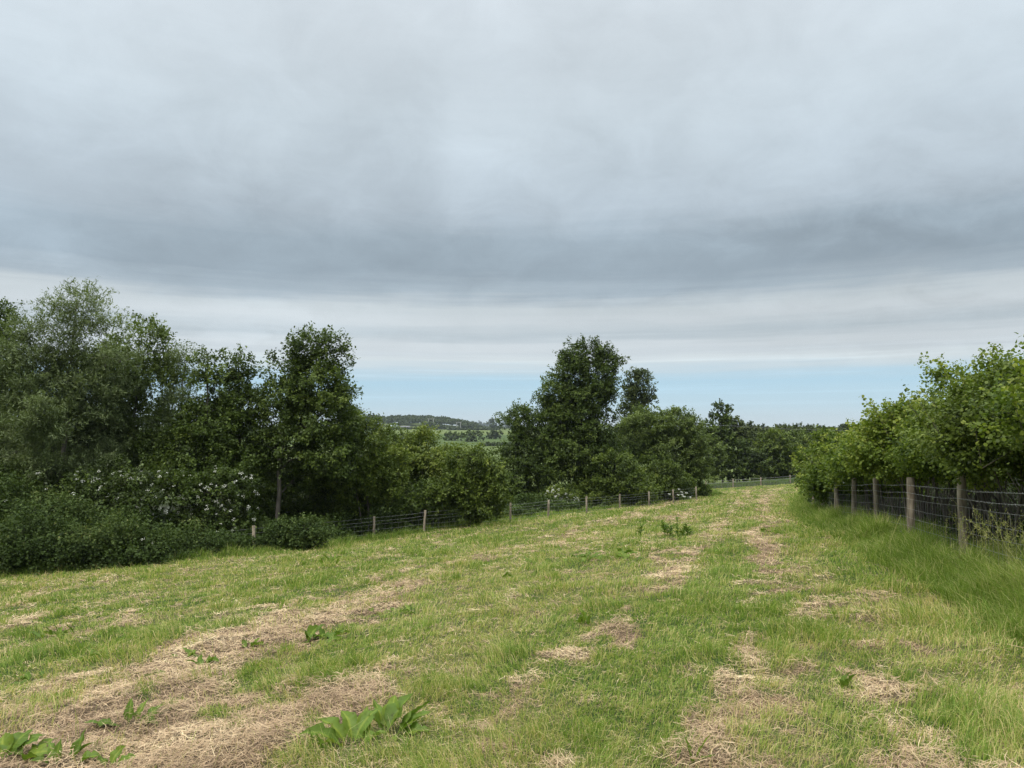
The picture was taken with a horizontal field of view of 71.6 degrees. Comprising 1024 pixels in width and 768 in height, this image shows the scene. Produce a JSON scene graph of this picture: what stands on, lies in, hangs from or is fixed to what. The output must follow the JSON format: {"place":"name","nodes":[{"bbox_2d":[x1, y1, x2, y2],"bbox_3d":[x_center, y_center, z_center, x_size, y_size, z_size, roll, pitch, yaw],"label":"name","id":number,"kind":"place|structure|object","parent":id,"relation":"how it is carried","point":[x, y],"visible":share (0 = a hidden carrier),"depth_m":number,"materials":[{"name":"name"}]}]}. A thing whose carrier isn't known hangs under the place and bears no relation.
{"place":"outdoors","nodes":[
{"label":"outdoors","id":0,"kind":"place"},
{"bbox_2d":[0,423,1023,767],"bbox_3d":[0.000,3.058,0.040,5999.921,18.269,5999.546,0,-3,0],"label":"ground","id":1,"kind":"structure","parent":0,"point":[504,685],"depth_m":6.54,"materials":[{"name":"green plant"}]},
{"bbox_2d":[0,296,37,450],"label":"alder tree","id":2,"kind":"object","parent":1,"relation":"on","point":[3,305],"visible":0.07,"depth_m":33.00,"materials":[{"name":"green plant"}]},
{"bbox_2d":[11,671,43,685],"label":"dock plant","id":3,"kind":"object","parent":1,"relation":"on","point":[27,675],"visible":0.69,"depth_m":7.42,"materials":[{"name":"green plant"}]},
{"bbox_2d":[0,729,56,760],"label":"dock plant","id":4,"kind":"object","parent":1,"relation":"on","point":[9,742],"visible":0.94,"depth_m":4.81,"materials":[{"name":"green plant"}]},
{"bbox_2d":[0,452,77,505],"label":"elder bush","id":5,"kind":"object","parent":1,"relation":"on","point":[8,469],"visible":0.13,"depth_m":26.40,"materials":[{"name":"green plant"}]},
{"bbox_2d":[0,470,101,574],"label":"bramble bush","id":6,"kind":"object","parent":1,"relation":"on","point":[23,541],"visible":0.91,"depth_m":22.14,"materials":[{"name":"green plant"}]},
{"bbox_2d":[30,624,73,641],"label":"dock plant","id":7,"kind":"object","parent":1,"relation":"on","point":[50,632],"visible":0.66,"depth_m":9.93,"materials":[{"name":"green plant"}]},
{"bbox_2d":[54,688,71,697],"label":"dock plant","id":8,"kind":"object","parent":1,"relation":"on","point":[65,692],"visible":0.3,"depth_m":6.58,"materials":[{"name":"green plant"}]},
{"bbox_2d":[29,727,99,765],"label":"dock plant","id":9,"kind":"object","parent":1,"relation":"on","point":[78,747],"visible":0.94,"depth_m":4.70,"materials":[{"name":"green plant"}]},
{"bbox_2d":[0,277,156,502],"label":"willow tree","id":10,"kind":"object","parent":1,"relation":"on","point":[55,433],"visible":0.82,"depth_m":27.74,"materials":[{"name":"green plant"}]},
{"bbox_2d":[74,647,112,661],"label":"dock plant","id":11,"kind":"object","parent":1,"relation":"on","point":[92,654],"visible":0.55,"depth_m":8.19,"materials":[{"name":"green plant"}]},
{"bbox_2d":[26,491,199,572],"bbox_3d":[-13.487,5.009,23.612,7.272,2.916,4.378,-3,-4,39],"label":"bramble bush","id":12,"kind":"object","parent":1,"relation":"on","point":[113,542],"visible":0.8,"depth_m":22.73,"materials":[{"name":"green plant"}]},
{"bbox_2d":[39,448,191,525],"bbox_3d":[-14.662,4.510,26.351,5.062,4.312,2.756,0,-3,0],"label":"elder bush","id":13,"kind":"object","parent":1,"relation":"on","point":[107,489],"visible":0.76,"depth_m":26.03,"materials":[{"name":"green plant"}]},
{"bbox_2d":[97,745,133,766],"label":"dock plant","id":14,"kind":"object","parent":1,"relation":"on","point":[117,751],"visible":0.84,"depth_m":4.61,"materials":[{"name":"green plant"}]},
{"bbox_2d":[85,698,162,726],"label":"dock plant","id":15,"kind":"object","parent":1,"relation":"on","point":[128,714],"visible":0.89,"depth_m":5.52,"materials":[{"name":"green plant"}]},
{"bbox_2d":[81,310,189,496],"bbox_3d":[-16.496,2.125,31.532,6.352,10.654,4.745,0,-3,0],"label":"willow tree","id":16,"kind":"object","parent":1,"relation":"on","point":[158,368],"visible":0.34,"depth_m":30.78,"materials":[{"name":"green plant"}]},
{"bbox_2d":[143,670,166,677],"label":"dock plant","id":17,"kind":"object","parent":1,"relation":"on","point":[161,671],"visible":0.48,"depth_m":7.20,"materials":[{"name":"green plant"}]},
{"bbox_2d":[138,341,211,508],"bbox_3d":[-14.375,2.637,30.411,2.977,9.223,3.080,0,-3,0],"label":"willow tree","id":18,"kind":"object","parent":1,"relation":"on","point":[167,396],"visible":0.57,"depth_m":30.30,"materials":[{"name":"green plant"}]},
{"bbox_2d":[168,648,204,657],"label":"dock plant","id":19,"kind":"object","parent":1,"relation":"on","point":[192,652],"visible":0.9,"depth_m":7.98,"materials":[{"name":"green plant"}]},
{"bbox_2d":[129,345,255,509],"bbox_3d":[-13.248,2.707,29.921,4.848,8.768,4.042,-1,-4,23],"label":"alder tree","id":20,"kind":"object","parent":1,"relation":"on","point":[192,456],"visible":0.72,"depth_m":29.39,"materials":[{"name":"green plant"}]},
{"bbox_2d":[132,515,256,560],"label":"bramble bush","id":21,"kind":"object","parent":1,"relation":"on","point":[185,546],"visible":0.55,"depth_m":24.15,"materials":[{"name":"green plant"}]},
{"bbox_2d":[187,654,218,664],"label":"dock plant","id":22,"kind":"object","parent":1,"relation":"on","point":[200,659],"visible":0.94,"depth_m":7.51,"materials":[{"name":"green plant"}]},
{"bbox_2d":[153,452,267,535],"bbox_3d":[-11.466,4.649,27.369,3.850,4.043,3.578,-2,-4,32],"label":"elder bush","id":23,"kind":"object","parent":1,"relation":"on","point":[233,488],"visible":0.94,"depth_m":26.94,"materials":[{"name":"green plant"}]},
{"bbox_2d":[170,343,288,530],"bbox_3d":[-11.973,2.634,30.945,4.196,9.036,4.283,-2,-4,29],"label":"alder tree","id":24,"kind":"object","parent":1,"relation":"on","point":[242,388],"visible":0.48,"depth_m":30.58,"materials":[{"name":"green plant"}]},
{"bbox_2d":[241,638,264,647],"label":"dock plant","id":25,"kind":"object","parent":1,"relation":"on","point":[244,642],"visible":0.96,"depth_m":8.24,"materials":[{"name":"green plant"}]},
{"bbox_2d":[211,452,373,525],"bbox_3d":[-10.709,5.175,34.325,9.156,4.817,5.114,0,-3,0],"label":"hazel bush","id":26,"kind":"object","parent":1,"relation":"on","point":[318,506],"visible":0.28,"depth_m":33.10,"materials":[{"name":"green plant"}]},
{"bbox_2d":[259,512,344,550],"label":"bramble bush","id":27,"kind":"object","parent":1,"relation":"on","point":[311,532],"visible":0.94,"depth_m":25.23,"materials":[{"name":"green plant"}]},
{"bbox_2d":[243,321,369,519],"bbox_3d":[-8.964,2.142,31.233,5.556,9.952,4.908,-3,-5,43],"label":"alder tree","id":28,"kind":"object","parent":1,"relation":"on","point":[303,400],"visible":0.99,"depth_m":30.57,"materials":[{"name":"green plant"}]},
{"bbox_2d":[302,624,349,642],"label":"dock plant","id":29,"kind":"object","parent":1,"relation":"on","point":[311,631],"visible":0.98,"depth_m":8.42,"materials":[{"name":"green plant"}]},
{"bbox_2d":[319,552,342,563],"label":"dock plant","id":30,"kind":"object","parent":1,"relation":"on","point":[331,558],"visible":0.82,"depth_m":18.59,"materials":[{"name":"green plant"}]},
{"bbox_2d":[299,706,389,750],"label":"dock plant","id":31,"kind":"object","parent":1,"relation":"on","point":[351,720],"visible":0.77,"depth_m":4.76,"materials":[{"name":"green plant"}]},
{"bbox_2d":[0,482,712,575],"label":"undergrowth","id":32,"kind":"object","parent":1,"relation":"on","point":[531,499],"visible":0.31,"depth_m":32.65,"materials":[{"name":"green plant"}]},
{"bbox_2d":[317,403,419,533],"bbox_3d":[-6.779,3.967,33.574,4.996,6.320,4.759,0,-3,0],"label":"hazel bush","id":33,"kind":"object","parent":1,"relation":"on","point":[375,475],"visible":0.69,"depth_m":32.50,"materials":[{"name":"green plant"}]},
{"bbox_2d":[365,414,384,429],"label":"tree","id":34,"kind":"object","parent":1,"relation":"on","point":[376,419],"visible":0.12,"depth_m":896.51,"materials":[{"name":"green plant"}]},
{"bbox_2d":[373,693,430,739],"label":"dock plant","id":35,"kind":"object","parent":1,"relation":"on","point":[392,708],"visible":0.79,"depth_m":4.95,"materials":[{"name":"green plant"}]},
{"bbox_2d":[401,605,415,614],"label":"dock plant","id":36,"kind":"object","parent":1,"relation":"on","point":[408,609],"visible":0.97,"depth_m":9.84,"materials":[{"name":"green plant"}]},
{"bbox_2d":[372,420,466,503],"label":"hazel bush","id":37,"kind":"object","parent":1,"relation":"on","point":[423,463],"visible":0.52,"depth_m":35.37,"materials":[{"name":"green plant"}]},
{"bbox_2d":[372,473,473,524],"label":"hazel bush","id":38,"kind":"object","parent":1,"relation":"on","point":[424,491],"visible":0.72,"depth_m":33.03,"materials":[{"name":"green plant"}]},
{"bbox_2d":[392,426,453,429],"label":"field hedge","id":39,"kind":"object","parent":1,"relation":"on","point":[412,427],"visible":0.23,"depth_m":918.64,"materials":[{"name":"green plant"}]},
{"bbox_2d":[366,414,480,427],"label":"distant wood","id":40,"kind":"object","parent":1,"relation":"on","point":[405,419],"visible":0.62,"depth_m":998.70,"materials":[{"name":"green plant"}]},
{"bbox_2d":[417,421,443,429],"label":"bush","id":41,"kind":"object","parent":1,"relation":"on","point":[431,424],"visible":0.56,"depth_m":904.88,"materials":[{"name":"green plant"}]},
{"bbox_2d":[442,430,465,440],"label":"bush","id":42,"kind":"object","parent":1,"relation":"on","point":[455,435],"visible":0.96,"depth_m":501.24,"materials":[{"name":"green plant"}]},
{"bbox_2d":[229,487,696,548],"bbox_3d":[1.789,6.819,37.929,34.859,2.094,3.651,3,-5,-44],"label":"wire fence","id":43,"kind":"object","parent":1,"relation":"on","point":[424,520],"visible":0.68,"depth_m":36.55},
{"bbox_2d":[460,429,484,441],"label":"bush","id":44,"kind":"object","parent":1,"relation":"on","point":[472,435],"visible":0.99,"depth_m":479.29,"materials":[{"name":"green plant"}]},
{"bbox_2d":[431,442,515,526],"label":"hazel bush","id":45,"kind":"object","parent":1,"relation":"on","point":[484,476],"visible":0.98,"depth_m":33.30,"materials":[{"name":"green plant"}]},
{"bbox_2d":[447,427,499,429],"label":"field hedge","id":46,"kind":"object","parent":1,"relation":"on","point":[467,428],"visible":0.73,"depth_m":906.98,"materials":[{"name":"green plant"}]},
{"bbox_2d":[458,425,507,427],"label":"field hedge","id":47,"kind":"object","parent":1,"relation":"on","point":[484,426],"visible":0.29,"depth_m":1127.92,"materials":[{"name":"green plant"}]},
{"bbox_2d":[486,417,501,428],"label":"tree","id":48,"kind":"object","parent":1,"relation":"on","point":[492,420],"visible":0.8,"depth_m":982.07,"materials":[{"name":"green plant"}]},
{"bbox_2d":[486,428,503,438],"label":"bush","id":49,"kind":"object","parent":1,"relation":"on","point":[494,434],"visible":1,"depth_m":536.12,"materials":[{"name":"green plant"}]},
{"bbox_2d":[481,441,519,445],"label":"field hedge","id":50,"kind":"object","parent":1,"relation":"on","point":[488,443],"visible":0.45,"depth_m":408.02,"materials":[{"name":"green plant"}]},
{"bbox_2d":[0,487,1023,767],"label":"hay","id":51,"kind":"object","parent":1,"relation":"on","point":[250,717],"visible":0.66,"depth_m":5.93},
{"bbox_2d":[0,477,1023,642],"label":"long grass","id":52,"kind":"structure","parent":1,"relation":"on","point":[974,573],"depth_m":11.09,"materials":[{"name":"green plant"}]},
{"bbox_2d":[486,398,564,503],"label":"alder tree","id":53,"kind":"object","parent":1,"relation":"on","point":[526,478],"visible":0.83,"depth_m":49.64,"materials":[{"name":"green plant"}]},
{"bbox_2d":[524,556,551,567],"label":"dock plant","id":54,"kind":"object","parent":1,"relation":"on","point":[527,559],"visible":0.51,"depth_m":14.96,"materials":[{"name":"green plant"}]},
{"bbox_2d":[540,483,578,502],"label":"elder bush","id":55,"kind":"object","parent":1,"relation":"on","point":[556,490],"visible":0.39,"depth_m":46.77,"materials":[{"name":"green plant"}]},
{"bbox_2d":[522,333,638,491],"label":"alder tree","id":56,"kind":"object","parent":1,"relation":"on","point":[578,433],"visible":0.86,"depth_m":51.16,"materials":[{"name":"green plant"}]},
{"bbox_2d":[578,608,590,625],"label":"dock plant","id":57,"kind":"object","parent":1,"relation":"on","point":[584,617],"visible":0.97,"depth_m":8.18,"materials":[{"name":"green plant"}]},
{"bbox_2d":[548,551,625,564],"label":"dock plant","id":58,"kind":"object","parent":1,"relation":"on","point":[597,553],"visible":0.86,"depth_m":15.07,"materials":[{"name":"green plant"}]},
{"bbox_2d":[581,548,642,559],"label":"dock plant","id":59,"kind":"object","parent":1,"relation":"on","point":[626,556],"visible":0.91,"depth_m":14.99,"materials":[{"name":"green plant"}]},
{"bbox_2d":[563,447,664,505],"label":"hazel bush","id":60,"kind":"object","parent":1,"relation":"on","point":[614,486],"visible":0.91,"depth_m":48.90,"materials":[{"name":"green plant"}]},
{"bbox_2d":[607,366,658,452],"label":"alder tree","id":61,"kind":"object","parent":1,"relation":"on","point":[644,398],"visible":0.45,"depth_m":71.49,"materials":[{"name":"green plant"}]},
{"bbox_2d":[608,401,718,482],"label":"sallow tree","id":62,"kind":"object","parent":1,"relation":"on","point":[646,435],"visible":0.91,"depth_m":56.87,"materials":[{"name":"green plant"}]},
{"bbox_2d":[638,517,693,535],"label":"thistle","id":63,"kind":"object","parent":1,"relation":"on","point":[664,527],"visible":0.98,"depth_m":20.61,"materials":[{"name":"green plant"}]},
{"bbox_2d":[633,450,699,500],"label":"hazel bush","id":64,"kind":"object","parent":1,"relation":"on","point":[672,481],"visible":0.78,"depth_m":53.42,"materials":[{"name":"green plant"}]},
{"bbox_2d":[668,492,690,506],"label":"cow parsley","id":65,"kind":"object","parent":1,"relation":"on","point":[681,500],"visible":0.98,"depth_m":42.49,"materials":[{"name":"white plant"}]},
{"bbox_2d":[677,468,712,496],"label":"hazel bush","id":66,"kind":"object","parent":1,"relation":"on","point":[703,489],"visible":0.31,"depth_m":57.69,"materials":[{"name":"green plant"}]},
{"bbox_2d":[677,734,713,763],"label":"dock plant","id":67,"kind":"object","parent":1,"relation":"on","point":[689,747],"visible":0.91,"depth_m":4.00,"materials":[{"name":"green plant"}]},
{"bbox_2d":[708,683,711,722],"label":"grass stem","id":68,"kind":"object","parent":1,"relation":"on","point":[709,696],"visible":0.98,"depth_m":4.60,"materials":[{"name":"plant"}]},
{"bbox_2d":[698,419,730,482],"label":"tree","id":69,"kind":"object","parent":1,"relation":"on","point":[720,453],"visible":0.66,"depth_m":94.08,"materials":[{"name":"green plant"}]},
{"bbox_2d":[702,398,736,482],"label":"tree","id":70,"kind":"object","parent":1,"relation":"on","point":[723,433],"visible":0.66,"depth_m":98.29,"materials":[{"name":"green plant"}]},
{"bbox_2d":[720,415,761,481],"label":"tree","id":71,"kind":"object","parent":1,"relation":"on","point":[743,430],"visible":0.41,"depth_m":99.90,"materials":[{"name":"green plant"}]},
{"bbox_2d":[718,436,773,481],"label":"tree","id":72,"kind":"object","parent":1,"relation":"on","point":[744,466],"visible":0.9,"depth_m":96.06,"materials":[{"name":"green plant"}]},
{"bbox_2d":[705,475,794,488],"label":"wire fence","id":73,"kind":"object","parent":1,"relation":"on","point":[733,484],"visible":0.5,"depth_m":91.19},
{"bbox_2d":[745,424,781,450],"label":"tree","id":74,"kind":"object","parent":1,"relation":"on","point":[755,434],"visible":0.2,"depth_m":133.91,"materials":[{"name":"green plant"}]},
{"bbox_2d":[757,423,769,430],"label":"skyline tree","id":75,"kind":"object","parent":1,"relation":"on","point":[763,427],"visible":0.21,"depth_m":329.47,"materials":[{"name":"green plant"}]},
{"bbox_2d":[748,426,797,479],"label":"tree","id":76,"kind":"object","parent":1,"relation":"on","point":[772,447],"visible":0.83,"depth_m":96.55,"materials":[{"name":"green plant"}]},
{"bbox_2d":[773,422,811,445],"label":"tree","id":77,"kind":"object","parent":1,"relation":"on","point":[789,427],"visible":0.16,"depth_m":138.61,"materials":[{"name":"green plant"}]},
{"bbox_2d":[792,459,802,487],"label":"hazel bush","id":78,"kind":"object","parent":1,"relation":"on","point":[797,474],"visible":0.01,"depth_m":37.44,"materials":[{"name":"green plant"}]},
{"bbox_2d":[778,428,818,477],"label":"tree","id":79,"kind":"object","parent":1,"relation":"on","point":[792,438],"visible":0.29,"depth_m":98.08,"materials":[{"name":"green plant"}]},
{"bbox_2d":[788,443,816,497],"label":"hazel bush","id":80,"kind":"object","parent":1,"relation":"on","point":[800,458],"visible":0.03,"depth_m":30.61,"materials":[{"name":"green plant"}]},
{"bbox_2d":[795,425,851,505],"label":"hazel bush","id":81,"kind":"object","parent":1,"relation":"on","point":[816,481],"visible":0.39,"depth_m":23.99,"materials":[{"name":"green plant"}]},
{"bbox_2d":[804,423,845,440],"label":"tree","id":82,"kind":"object","parent":1,"relation":"on","point":[810,428],"visible":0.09,"depth_m":144.50,"materials":[{"name":"green plant"}]},
{"bbox_2d":[792,434,859,502],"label":"hazel bush","id":83,"kind":"object","parent":1,"relation":"on","point":[805,463],"visible":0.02,"depth_m":28.54,"materials":[{"name":"green plant"}]},
{"bbox_2d":[793,452,864,505],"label":"hazel bush","id":84,"kind":"object","parent":1,"relation":"on","point":[805,490],"visible":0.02,"depth_m":25.95,"materials":[{"name":"green plant"}]},
{"bbox_2d":[839,671,855,687],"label":"dock plant","id":85,"kind":"object","parent":1,"relation":"on","point":[842,683],"visible":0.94,"depth_m":5.06,"materials":[{"name":"green plant"}]},
{"bbox_2d":[814,429,923,514],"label":"hazel bush","id":86,"kind":"object","parent":1,"relation":"on","point":[849,481],"visible":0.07,"depth_m":20.29,"materials":[{"name":"green plant"}]},
{"bbox_2d":[822,442,919,510],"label":"hazel bush","id":87,"kind":"object","parent":1,"relation":"on","point":[860,493],"visible":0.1,"depth_m":21.71,"materials":[{"name":"green plant"}]},
{"bbox_2d":[814,385,947,529],"bbox_3d":[8.285,1.632,14.931,2.953,3.282,3.646,0,-3,0],"label":"hazel bush","id":88,"kind":"object","parent":1,"relation":"on","point":[864,453],"visible":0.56,"depth_m":15.13,"materials":[{"name":"green plant"}]},
{"bbox_2d":[821,418,946,517],"bbox_3d":[9.771,2.219,18.465,3.081,3.098,3.664,0,-3,0],"label":"hazel bush","id":89,"kind":"object","parent":1,"relation":"on","point":[839,466],"visible":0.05,"depth_m":18.51,"materials":[{"name":"green plant"}]},
{"bbox_2d":[855,467,949,524],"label":"hazel bush","id":90,"kind":"object","parent":1,"relation":"on","point":[890,477],"visible":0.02,"depth_m":16.56,"materials":[{"name":"green plant"}]},
{"bbox_2d":[811,474,1023,565],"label":"wire fence","id":91,"kind":"object","parent":1,"relation":"on","point":[961,498],"visible":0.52,"depth_m":13.29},
{"bbox_2d":[893,483,951,510],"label":"hazel bush","id":92,"kind":"object","parent":1,"relation":"on","point":[919,492],"visible":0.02,"depth_m":23.59,"materials":[{"name":"green plant"}]},
{"bbox_2d":[832,476,1023,544],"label":"undergrowth","id":93,"kind":"object","parent":1,"relation":"on","point":[948,530],"visible":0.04,"depth_m":17.24,"materials":[{"name":"green plant"}]},
{"bbox_2d":[839,463,1023,552],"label":"dead stalk","id":94,"kind":"object","parent":1,"relation":"on","point":[1011,510],"visible":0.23,"depth_m":14.68,"materials":[{"name":"plant"}]},
{"bbox_2d":[882,392,1009,543],"bbox_3d":[8.289,1.558,13.152,2.798,2.941,2.894,0,-3,0],"label":"hazel bush","id":95,"kind":"object","parent":1,"relation":"on","point":[925,470],"visible":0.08,"depth_m":13.29,"materials":[{"name":"green plant"}]},
{"bbox_2d":[935,481,976,516],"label":"hazel bush","id":96,"kind":"object","parent":1,"relation":"on","point":[949,494],"depth_m":20.70,"materials":[{"name":"green plant"}]},
{"bbox_2d":[896,343,1023,546],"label":"hazel bush","id":97,"kind":"object","parent":1,"relation":"on","point":[946,431],"visible":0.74,"depth_m":9.90,"materials":[{"name":"green plant"}]},
{"bbox_2d":[897,341,1023,545],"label":"hazel bush","id":98,"kind":"object","parent":1,"relation":"on","point":[947,376],"visible":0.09,"depth_m":11.66,"materials":[{"name":"green plant"}]},
{"bbox_2d":[972,484,990,522],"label":"hazel bush","id":99,"kind":"object","parent":1,"relation":"on","point":[981,498],"depth_m":17.54,"materials":[{"name":"green plant"}]},
{"bbox_2d":[945,498,1023,567],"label":"seeding grass","id":100,"kind":"structure","parent":1,"relation":"on","point":[984,532],"depth_m":9.22,"materials":[{"name":"green plant"}]},
{"bbox_2d":[961,367,1023,468],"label":"hazel bush","id":101,"kind":"object","parent":1,"relation":"on","point":[1014,413],"visible":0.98,"depth_m":8.29,"materials":[{"name":"green plant"}]},
{"bbox_2d":[996,332,1023,398],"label":"hazel bush","id":102,"kind":"object","parent":1,"relation":"on","point":[1013,388],"visible":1,"depth_m":6.93,"materials":[{"name":"green plant"}]},
{"bbox_2d":[1007,468,1023,506],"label":"hazel bush","id":103,"kind":"object","parent":1,"relation":"on","point":[1016,489],"depth_m":14.08,"materials":[{"name":"green plant"}]},
{"bbox_2d":[0,0,1023,426],"label":"sky","id":104,"kind":"structure","parent":0,"point":[772,209],"materials":[{"name":"grey"}]}
]}

